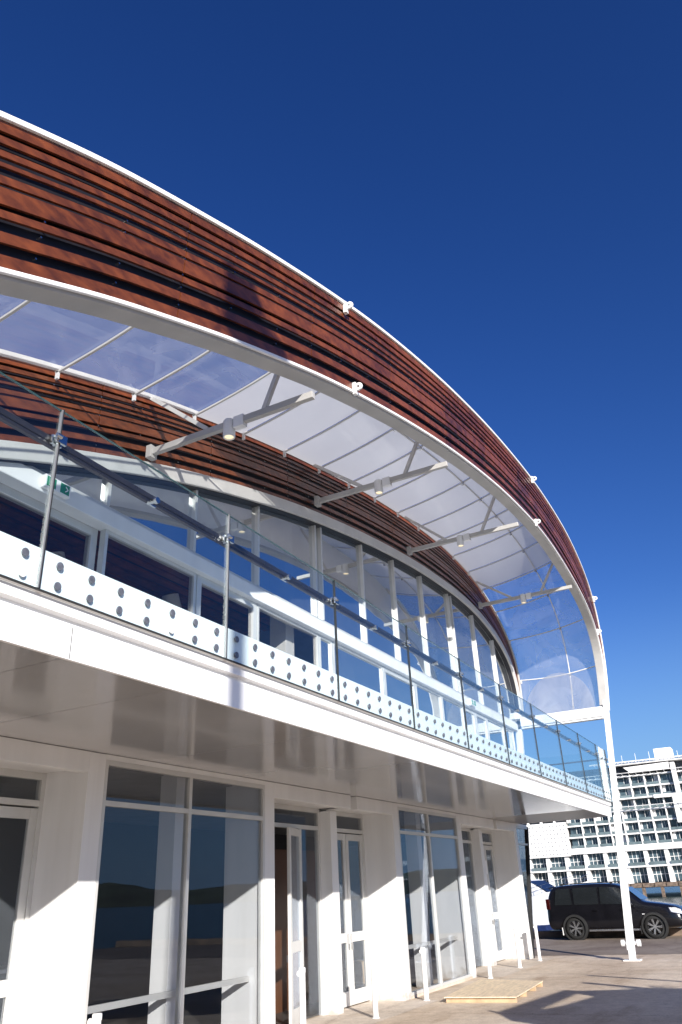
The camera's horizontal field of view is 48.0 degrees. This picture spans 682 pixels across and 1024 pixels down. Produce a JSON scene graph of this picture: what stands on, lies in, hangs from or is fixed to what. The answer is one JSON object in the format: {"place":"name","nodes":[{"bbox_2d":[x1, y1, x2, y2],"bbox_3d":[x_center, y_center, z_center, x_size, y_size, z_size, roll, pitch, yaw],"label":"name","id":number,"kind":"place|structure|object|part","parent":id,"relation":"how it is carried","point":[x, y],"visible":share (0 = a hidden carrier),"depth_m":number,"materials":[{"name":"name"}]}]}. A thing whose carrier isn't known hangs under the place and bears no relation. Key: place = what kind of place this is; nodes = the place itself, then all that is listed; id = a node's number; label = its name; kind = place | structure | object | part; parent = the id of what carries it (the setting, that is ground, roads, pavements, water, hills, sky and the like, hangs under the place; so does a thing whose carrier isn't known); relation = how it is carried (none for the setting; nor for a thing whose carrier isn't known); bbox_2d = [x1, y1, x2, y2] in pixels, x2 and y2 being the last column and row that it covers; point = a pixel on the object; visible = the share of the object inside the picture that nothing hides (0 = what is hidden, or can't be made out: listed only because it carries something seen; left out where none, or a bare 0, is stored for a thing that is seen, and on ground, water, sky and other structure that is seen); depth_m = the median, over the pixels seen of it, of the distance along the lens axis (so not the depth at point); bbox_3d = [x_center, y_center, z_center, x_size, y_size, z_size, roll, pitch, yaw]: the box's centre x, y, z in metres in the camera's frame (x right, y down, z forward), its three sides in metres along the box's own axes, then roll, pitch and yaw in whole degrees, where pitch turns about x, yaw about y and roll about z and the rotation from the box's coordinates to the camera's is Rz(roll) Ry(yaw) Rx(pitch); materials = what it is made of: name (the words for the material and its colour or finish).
{"place":"outdoors","nodes":[
{"label":"outdoors","id":0,"kind":"place"},
{"bbox_2d":[0,0,681,771],"label":"sky","id":1,"kind":"structure","parent":0,"point":[494,185],"materials":[{"name":"blue"}]},
{"bbox_2d":[306,937,681,1023],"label":"wharf deck","id":2,"kind":"structure","parent":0,"point":[597,989],"depth_m":13.64,"materials":[{"name":"concrete"}]},
{"bbox_2d":[0,110,641,1023],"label":"event building","id":3,"kind":"structure","parent":2,"relation":"on","point":[200,830],"depth_m":11.78,"materials":[{"name":"metal"}]},
{"bbox_2d":[0,806,37,1023],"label":"door","id":4,"kind":"structure","parent":3,"relation":"in","point":[7,987],"depth_m":8.53,"materials":[{"name":"metal"}]},
{"bbox_2d":[0,483,97,570],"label":"balcony door","id":5,"kind":"structure","parent":3,"relation":"in","point":[91,534],"depth_m":9.68,"materials":[{"name":"metal"}]},
{"bbox_2d":[41,474,70,499],"bbox_3d":[-3.465,-0.308,9.330,0.082,0.170,0.400,-16,-29,24],"label":"exit sign","id":6,"kind":"object","parent":3,"relation":"attached to","point":[62,489],"visible":0.73,"depth_m":9.32,"materials":[{"name":"white plastic"}]},
{"bbox_2d":[96,529,196,613],"bbox_3d":[-2.649,1.530,10.455,0.100,2.100,1.920,-16,-29,24],"label":"balcony window","id":7,"kind":"structure","parent":3,"relation":"in","point":[105,534],"depth_m":10.72,"materials":[{"name":"metal"}]},
{"bbox_2d":[83,759,264,1023],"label":"shop window","id":8,"kind":"structure","parent":3,"relation":"in","point":[187,810],"depth_m":10.13,"materials":[{"name":"metal"}]},
{"bbox_2d":[195,574,256,639],"bbox_3d":[-1.802,2.197,11.878,0.100,2.100,1.610,-16,-29,24],"label":"balcony door","id":9,"kind":"structure","parent":3,"relation":"in","point":[201,582],"depth_m":12.40,"materials":[{"name":"metal"}]},
{"bbox_2d":[223,413,246,440],"bbox_3d":[-1.446,-1.152,10.406,0.345,0.270,0.170,-16,-29,24],"label":"spotlight","id":10,"kind":"object","parent":3,"relation":"attached to","point":[239,423],"visible":1,"depth_m":10.36,"materials":[{"name":"white paint"}]},
{"bbox_2d":[257,604,319,666],"bbox_3d":[-0.918,2.893,13.365,0.100,2.100,2.080,-16,-29,24],"label":"balcony window","id":11,"kind":"structure","parent":3,"relation":"in","point":[260,608],"depth_m":13.99,"materials":[{"name":"metal"}]},
{"bbox_2d":[287,827,303,1023],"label":"door","id":12,"kind":"structure","parent":3,"relation":"in","point":[293,946],"depth_m":12.72,"materials":[{"name":"metal"}]},
{"bbox_2d":[0,371,611,799],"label":"glass balustrade","id":13,"kind":"object","parent":3,"relation":"on","point":[56,443],"visible":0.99,"depth_m":7.66,"materials":[{"name":"clear glass"}]},
{"bbox_2d":[319,634,333,672],"bbox_3d":[-0.289,3.388,14.421,0.100,2.100,0.530,-16,-29,24],"label":"balcony window","id":14,"kind":"structure","parent":3,"relation":"in","point":[325,644],"depth_m":14.78,"materials":[{"name":"metal"}]},
{"bbox_2d":[337,833,351,1007],"bbox_3d":[-0.036,7.536,14.266,0.080,2.880,0.720,-16,-29,24],"label":"door","id":15,"kind":"structure","parent":3,"relation":"in","point":[347,996],"depth_m":14.39,"materials":[{"name":"metal"}]},
{"bbox_2d":[345,834,369,1004],"bbox_3d":[0.315,7.812,14.856,0.080,2.880,0.720,-16,-29,24],"label":"door","id":16,"kind":"structure","parent":3,"relation":"in","point":[359,995],"depth_m":14.77,"materials":[{"name":"metal"}]},
{"bbox_2d":[333,641,384,694],"bbox_3d":[0.387,3.920,15.557,0.100,2.100,2.280,-16,-29,24],"label":"balcony window","id":17,"kind":"structure","parent":3,"relation":"in","point":[353,666],"depth_m":15.90,"materials":[{"name":"glass"}]},
{"bbox_2d":[374,476,391,494],"bbox_3d":[0.811,-0.511,14.884,0.345,0.270,0.170,-16,-29,24],"label":"spotlight","id":18,"kind":"object","parent":3,"relation":"attached to","point":[379,486],"visible":1,"depth_m":14.84,"materials":[{"name":"white paint"}]},
{"bbox_2d":[383,666,417,708],"bbox_3d":[1.359,4.686,17.192,0.100,2.100,1.780,-16,-29,24],"label":"balcony door","id":19,"kind":"structure","parent":3,"relation":"in","point":[396,686],"depth_m":17.47,"materials":[{"name":"glass"}]},
{"bbox_2d":[415,682,443,719],"bbox_3d":[2.189,5.339,18.587,0.100,2.100,1.680,-16,-29,24],"label":"balcony window","id":20,"kind":"structure","parent":3,"relation":"in","point":[429,701],"depth_m":18.95,"materials":[{"name":"glass"}]},
{"bbox_2d":[397,806,472,995],"bbox_3d":[2.031,8.307,16.638,0.090,3.370,3.460,-16,-29,24],"label":"shop window","id":21,"kind":"structure","parent":3,"relation":"in","point":[427,833],"depth_m":16.82,"materials":[{"name":"metal"}]},
{"bbox_2d":[442,695,464,728],"bbox_3d":[2.972,5.955,19.902,0.100,2.100,1.580,-16,-29,24],"label":"balcony window","id":22,"kind":"structure","parent":3,"relation":"in","point":[453,712],"depth_m":20.26,"materials":[{"name":"glass"}]},
{"bbox_2d":[456,533,470,546],"bbox_3d":[3.031,0.696,18.943,0.345,0.270,0.170,-16,-29,24],"label":"spotlight","id":23,"kind":"object","parent":3,"relation":"attached to","point":[461,541],"visible":1,"depth_m":18.90,"materials":[{"name":"white paint"}]},
{"bbox_2d":[465,707,477,734],"bbox_3d":[3.577,6.431,20.919,0.100,2.100,0.930,-16,-29,24],"label":"balcony door","id":24,"kind":"structure","parent":3,"relation":"in","point":[470,714],"depth_m":21.36,"materials":[{"name":"metal"}]},
{"bbox_2d":[469,699,475,706],"bbox_3d":[3.660,5.309,21.300,0.082,0.170,0.400,-16,-29,24],"label":"exit sign","id":25,"kind":"object","parent":3,"relation":"attached to","point":[472,702],"visible":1,"depth_m":21.20,"materials":[{"name":"white plastic"}]},
{"bbox_2d":[475,712,489,739],"bbox_3d":[4.051,6.805,21.716,0.100,2.100,1.030,-16,-29,24],"label":"balcony door","id":26,"kind":"structure","parent":3,"relation":"in","point":[481,721],"depth_m":22.10,"materials":[{"name":"metal"}]},
{"bbox_2d":[483,845,496,958],"bbox_3d":[3.972,10.691,21.003,0.080,2.880,0.720,-16,-29,24],"label":"door","id":27,"kind":"structure","parent":3,"relation":"in","point":[483,845],"depth_m":21.12,"materials":[{"name":"metal"}]},
{"bbox_2d":[484,845,505,960],"bbox_3d":[4.323,10.967,21.593,0.080,2.880,0.720,-16,-29,24],"label":"door","id":28,"kind":"structure","parent":3,"relation":"in","point":[496,915],"depth_m":21.54,"materials":[{"name":"metal"}]},
{"bbox_2d":[487,718,505,746],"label":"balcony window","id":29,"kind":"structure","parent":3,"relation":"in","point":[496,730],"depth_m":23.15,"materials":[{"name":"glass"}]},
{"bbox_2d":[503,726,515,750],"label":"balcony window","id":30,"kind":"structure","parent":3,"relation":"in","point":[510,734],"depth_m":24.32,"materials":[{"name":"metal"}]},
{"bbox_2d":[516,826,534,957],"bbox_3d":[5.525,11.075,22.489,0.100,3.450,1.316,-16,-29,24],"label":"corner window","id":31,"kind":"structure","parent":3,"relation":"in","point":[529,894],"depth_m":22.57,"materials":[{"name":"metal"}]},
{"bbox_2d":[520,592,531,603],"bbox_3d":[5.657,2.634,23.435,0.345,0.270,0.170,-16,-29,24],"label":"spotlight","id":32,"kind":"object","parent":3,"relation":"attached to","point":[523,598],"visible":1,"depth_m":23.40,"materials":[{"name":"white paint"}]},
{"bbox_2d":[306,958,553,1023],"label":"paving","id":33,"kind":"structure","parent":2,"relation":"on","point":[362,1013],"depth_m":13.62,"materials":[{"name":"concrete"}]},
{"bbox_2d":[87,1013,101,1023],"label":"bollard","id":34,"kind":"object","parent":33,"relation":"on","point":[96,1018],"visible":1,"depth_m":7.75,"materials":[{"name":"white paint"}]},
{"bbox_2d":[297,967,305,1023],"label":"bollard","id":35,"kind":"object","parent":33,"relation":"on","point":[302,985],"visible":1,"depth_m":10.88,"materials":[{"name":"white metal"}]},
{"bbox_2d":[369,957,379,1018],"bbox_3d":[0.543,7.856,12.661,0.132,0.867,0.163,-16,-29,24],"label":"bollard","id":36,"kind":"object","parent":33,"relation":"on","point":[372,961],"visible":1,"depth_m":12.64,"materials":[{"name":"white metal"}]},
{"bbox_2d":[419,947,429,1000],"bbox_3d":[1.562,8.659,14.375,0.132,0.867,0.163,-16,-29,24],"label":"bollard","id":37,"kind":"object","parent":33,"relation":"on","point":[424,973],"visible":1,"depth_m":14.36,"materials":[{"name":"white metal"}]},
{"bbox_2d":[513,928,522,967],"bbox_3d":[4.408,10.899,19.158,0.132,0.867,0.163,-16,-29,24],"label":"bollard","id":38,"kind":"object","parent":33,"relation":"on","point":[517,947],"visible":1,"depth_m":19.14,"materials":[{"name":"white metal"}]},
{"bbox_2d":[533,924,541,960],"bbox_3d":[5.286,11.590,20.633,0.132,0.867,0.163,-16,-29,24],"label":"bollard","id":39,"kind":"object","parent":33,"relation":"on","point":[537,941],"visible":1,"depth_m":20.61,"materials":[{"name":"white metal"}]},
{"bbox_2d":[483,934,492,978],"bbox_3d":[3.317,10.041,17.325,0.132,0.867,0.163,-16,-29,24],"label":"bollard","id":40,"kind":"object","parent":2,"relation":"on","point":[485,937],"visible":1,"depth_m":17.30,"materials":[{"name":"white metal"}]},
{"bbox_2d":[444,979,542,1002],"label":"plywood ramp","id":41,"kind":"structure","parent":2,"relation":"on","point":[492,991],"depth_m":14.22,"materials":[{"name":"brown wood"}]},
{"bbox_2d":[533,927,681,938],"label":"kerb","id":42,"kind":"structure","parent":2,"relation":"on","point":[592,934],"depth_m":27.82,"materials":[{"name":"grey concrete"}]},
{"bbox_2d":[521,747,681,886],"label":"hotel","id":43,"kind":"structure","parent":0,"point":[650,796],"depth_m":189.04,"materials":[{"name":"white concrete"}]},
{"bbox_2d":[532,858,546,869],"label":"window","id":44,"kind":"structure","parent":43,"relation":"in","point":[539,862],"depth_m":195.34,"materials":[{"name":"clear glass"}]},
{"bbox_2d":[535,873,548,881],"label":"window","id":45,"kind":"structure","parent":43,"relation":"in","point":[542,876],"depth_m":193.89,"materials":[{"name":"clear glass"}]},
{"bbox_2d":[551,857,565,868],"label":"window","id":46,"kind":"structure","parent":43,"relation":"in","point":[555,861],"depth_m":193.37,"materials":[{"name":"clear glass"}]},
{"bbox_2d":[553,872,567,885],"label":"window","id":47,"kind":"structure","parent":43,"relation":"in","point":[557,875],"depth_m":191.77,"materials":[{"name":"clear glass"}]},
{"bbox_2d":[568,819,580,825],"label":"window","id":48,"kind":"structure","parent":43,"relation":"in","point":[577,821],"depth_m":194.46,"materials":[{"name":"clear glass"}]},
{"bbox_2d":[570,827,582,836],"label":"window","id":49,"kind":"structure","parent":43,"relation":"in","point":[577,831],"depth_m":193.65,"materials":[{"name":"clear glass"}]},
{"bbox_2d":[569,855,585,868],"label":"window","id":50,"kind":"structure","parent":43,"relation":"in","point":[575,860],"depth_m":191.49,"materials":[{"name":"clear glass"}]},
{"bbox_2d":[572,838,584,848],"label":"window","id":51,"kind":"structure","parent":43,"relation":"in","point":[577,843],"depth_m":192.52,"materials":[{"name":"clear glass"}]},
{"bbox_2d":[572,871,586,882],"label":"window","id":52,"kind":"structure","parent":43,"relation":"in","point":[579,873],"depth_m":189.91,"materials":[{"name":"clear glass"}]},
{"bbox_2d":[582,818,594,824],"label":"window","id":53,"kind":"structure","parent":43,"relation":"in","point":[587,821],"depth_m":193.04,"materials":[{"name":"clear glass"}]},
{"bbox_2d":[584,826,596,835],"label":"window","id":54,"kind":"structure","parent":43,"relation":"in","point":[590,830],"depth_m":192.26,"materials":[{"name":"clear glass"}]},
{"bbox_2d":[586,837,598,847],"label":"window","id":55,"kind":"structure","parent":43,"relation":"in","point":[591,842],"depth_m":191.12,"materials":[{"name":"clear glass"}]},
{"bbox_2d":[590,780,601,786],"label":"window","id":56,"kind":"structure","parent":43,"relation":"in","point":[598,783],"depth_m":195.75,"materials":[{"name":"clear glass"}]},
{"bbox_2d":[588,853,604,866],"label":"window","id":57,"kind":"structure","parent":43,"relation":"in","point":[595,859],"depth_m":189.54,"materials":[{"name":"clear glass"}]},
{"bbox_2d":[591,870,607,881],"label":"window","id":58,"kind":"structure","parent":43,"relation":"in","point":[601,876],"depth_m":187.88,"materials":[{"name":"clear glass"}]},
{"bbox_2d":[596,816,608,823],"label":"window","id":59,"kind":"structure","parent":43,"relation":"in","point":[600,820],"depth_m":191.73,"materials":[{"name":"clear glass"}]},
{"bbox_2d":[598,825,610,834],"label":"window","id":60,"kind":"structure","parent":43,"relation":"in","point":[603,829],"depth_m":190.84,"materials":[{"name":"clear glass"}]},
{"bbox_2d":[600,836,612,846],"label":"window","id":61,"kind":"structure","parent":43,"relation":"in","point":[605,841],"depth_m":189.72,"materials":[{"name":"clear glass"}]},
{"bbox_2d":[608,852,617,863],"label":"window","id":62,"kind":"structure","parent":43,"relation":"in","point":[613,859],"depth_m":187.93,"materials":[{"name":"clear glass"}]},
{"bbox_2d":[611,869,619,882],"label":"window","id":63,"kind":"structure","parent":43,"relation":"in","point":[615,872],"depth_m":186.30,"materials":[{"name":"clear glass"}]},
{"bbox_2d":[610,812,622,822],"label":"window","id":64,"kind":"structure","parent":43,"relation":"in","point":[611,818],"depth_m":190.74,"materials":[{"name":"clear glass"}]},
{"bbox_2d":[612,824,624,833],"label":"window","id":65,"kind":"structure","parent":43,"relation":"in","point":[613,832],"depth_m":189.17,"materials":[{"name":"clear glass"}]},
{"bbox_2d":[614,835,626,845],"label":"window","id":66,"kind":"structure","parent":43,"relation":"in","point":[624,837],"depth_m":188.02,"materials":[{"name":"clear glass"}]},
{"bbox_2d":[617,778,629,787],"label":"window","id":67,"kind":"structure","parent":43,"relation":"in","point":[622,782],"depth_m":192.78,"materials":[{"name":"clear glass"}]},
{"bbox_2d":[619,789,631,797],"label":"window","id":68,"kind":"structure","parent":43,"relation":"in","point":[624,793],"depth_m":191.61,"materials":[{"name":"clear glass"}]},
{"bbox_2d":[621,800,634,809],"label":"window","id":69,"kind":"structure","parent":43,"relation":"in","point":[629,802],"depth_m":190.42,"materials":[{"name":"clear glass"}]},
{"bbox_2d":[624,811,637,821],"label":"window","id":70,"kind":"structure","parent":43,"relation":"in","point":[629,816],"depth_m":189.26,"materials":[{"name":"clear glass"}]},
{"bbox_2d":[626,823,639,832],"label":"window","id":71,"kind":"structure","parent":43,"relation":"in","point":[631,827],"depth_m":188.02,"materials":[{"name":"clear glass"}]},
{"bbox_2d":[628,834,641,844],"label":"window","id":72,"kind":"structure","parent":43,"relation":"in","point":[633,839],"depth_m":186.87,"materials":[{"name":"clear glass"}]},
{"bbox_2d":[628,851,645,864],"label":"window","id":73,"kind":"structure","parent":43,"relation":"in","point":[634,856],"depth_m":185.69,"materials":[{"name":"clear glass"}]},
{"bbox_2d":[631,776,644,785],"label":"window","id":74,"kind":"structure","parent":43,"relation":"in","point":[636,781],"depth_m":191.37,"materials":[{"name":"clear glass"}]},
{"bbox_2d":[631,867,648,882],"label":"window","id":75,"kind":"structure","parent":43,"relation":"in","point":[640,875],"depth_m":183.89,"materials":[{"name":"clear glass"}]},
{"bbox_2d":[633,787,646,796],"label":"window","id":76,"kind":"structure","parent":43,"relation":"in","point":[638,792],"depth_m":190.23,"materials":[{"name":"clear glass"}]},
{"bbox_2d":[636,799,648,808],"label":"window","id":77,"kind":"structure","parent":43,"relation":"in","point":[644,802],"depth_m":188.98,"materials":[{"name":"clear glass"}]},
{"bbox_2d":[638,810,651,819],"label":"window","id":78,"kind":"structure","parent":43,"relation":"in","point":[645,814],"depth_m":187.83,"materials":[{"name":"clear glass"}]},
{"bbox_2d":[640,822,653,831],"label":"window","id":79,"kind":"structure","parent":43,"relation":"in","point":[645,826],"depth_m":186.64,"materials":[{"name":"clear glass"}]},
{"bbox_2d":[643,833,656,843],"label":"window","id":80,"kind":"structure","parent":43,"relation":"in","point":[648,838],"depth_m":185.46,"materials":[{"name":"clear glass"}]},
{"bbox_2d":[645,775,658,784],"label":"window","id":81,"kind":"structure","parent":43,"relation":"in","point":[651,779],"depth_m":189.91,"materials":[{"name":"clear glass"}]},
{"bbox_2d":[648,786,660,795],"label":"window","id":82,"kind":"structure","parent":43,"relation":"in","point":[652,790],"depth_m":188.89,"materials":[{"name":"clear glass"}]},
{"bbox_2d":[650,798,663,807],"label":"window","id":83,"kind":"structure","parent":43,"relation":"in","point":[655,801],"depth_m":187.65,"materials":[{"name":"clear glass"}]},
{"bbox_2d":[648,849,666,863],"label":"window","id":84,"kind":"structure","parent":43,"relation":"in","point":[654,855],"depth_m":183.75,"materials":[{"name":"clear glass"}]},
{"bbox_2d":[652,809,666,818],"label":"window","id":85,"kind":"structure","parent":43,"relation":"in","point":[658,813],"depth_m":186.42,"materials":[{"name":"clear glass"}]},
{"bbox_2d":[652,866,669,881],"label":"window","id":86,"kind":"structure","parent":43,"relation":"in","point":[661,873],"depth_m":181.92,"materials":[{"name":"clear glass"}]},
{"bbox_2d":[655,820,668,830],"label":"window","id":87,"kind":"structure","parent":43,"relation":"in","point":[660,825],"depth_m":185.28,"materials":[{"name":"clear glass"}]},
{"bbox_2d":[657,832,671,842],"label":"window","id":88,"kind":"structure","parent":43,"relation":"in","point":[663,837],"depth_m":184.07,"materials":[{"name":"clear glass"}]},
{"bbox_2d":[660,773,673,782],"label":"window","id":89,"kind":"structure","parent":43,"relation":"in","point":[665,778],"depth_m":188.61,"materials":[{"name":"clear glass"}]},
{"bbox_2d":[662,784,675,793],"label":"window","id":90,"kind":"structure","parent":43,"relation":"in","point":[666,788],"depth_m":187.56,"materials":[{"name":"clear glass"}]},
{"bbox_2d":[665,797,673,805],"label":"window","id":91,"kind":"structure","parent":43,"relation":"in","point":[668,800],"depth_m":186.55,"materials":[{"name":"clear glass"}]},
{"bbox_2d":[667,808,676,817],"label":"window","id":92,"kind":"structure","parent":43,"relation":"in","point":[671,811],"depth_m":185.37,"materials":[{"name":"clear glass"}]},
{"bbox_2d":[669,848,681,859],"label":"window","id":93,"kind":"structure","parent":43,"relation":"in","point":[675,854],"depth_m":182.01,"materials":[{"name":"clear glass"}]},
{"bbox_2d":[670,820,681,829],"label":"window","id":94,"kind":"structure","parent":43,"relation":"in","point":[675,825],"depth_m":183.95,"materials":[{"name":"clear glass"}]},
{"bbox_2d":[672,831,681,841],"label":"window","id":95,"kind":"structure","parent":43,"relation":"in","point":[677,836],"depth_m":182.95,"materials":[{"name":"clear glass"}]},
{"bbox_2d":[673,865,681,880],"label":"window","id":96,"kind":"structure","parent":43,"relation":"in","point":[677,869],"depth_m":180.42,"materials":[{"name":"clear glass"}]},
{"bbox_2d":[677,772,681,781],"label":"window","id":97,"kind":"structure","parent":43,"relation":"in","point":[679,774],"depth_m":187.49,"materials":[{"name":"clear glass"}]},
{"bbox_2d":[534,936,681,955],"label":"road","id":98,"kind":"structure","parent":0,"point":[598,946],"depth_m":23.79,"materials":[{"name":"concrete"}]},
{"bbox_2d":[545,881,681,939],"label":"parked car","id":99,"kind":"object","parent":98,"relation":"on","point":[578,908],"visible":0.91,"depth_m":27.09,"materials":[{"name":"black paint"}]},
{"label":"side window","id":100,"kind":"part","parent":99,"relation":"part of","materials":[{"name":"black glass"}]},
{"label":"side window","id":101,"kind":"part","parent":99,"relation":"part of","materials":[{"name":"black glass"}]},
{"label":"side window","id":102,"kind":"part","parent":99,"relation":"part of","materials":[{"name":"black glass"}]},
{"bbox_2d":[635,886,681,927],"bbox_3d":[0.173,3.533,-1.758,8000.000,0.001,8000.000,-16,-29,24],"label":"water","id":103,"kind":"structure","parent":0,"point":[673,894],"depth_m":200.66,"materials":[{"name":"blue liquid"}]},
{"bbox_2d":[531,874,596,930],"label":"motor yacht","id":104,"kind":"object","parent":103,"relation":"on","point":[540,890],"visible":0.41,"depth_m":65.96,"materials":[{"name":"white plastic"}]},
{"bbox_2d":[642,886,681,896],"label":"wharf piles","id":105,"kind":"object","parent":103,"relation":"in","point":[662,891],"visible":0.08,"depth_m":174.56,"materials":[{"name":"brown wood"}]},
{"bbox_2d":[630,881,678,887],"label":"wharf","id":106,"kind":"structure","parent":105,"relation":"on","point":[654,885],"depth_m":175.53,"materials":[{"name":"brown wood"}]},
{"bbox_2d":[628,881,681,887],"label":"wharf fender","id":107,"kind":"object","parent":106,"relation":"attached to","point":[639,885],"visible":0.1,"depth_m":175.35,"materials":[{"name":"brown wood"}]}
]}

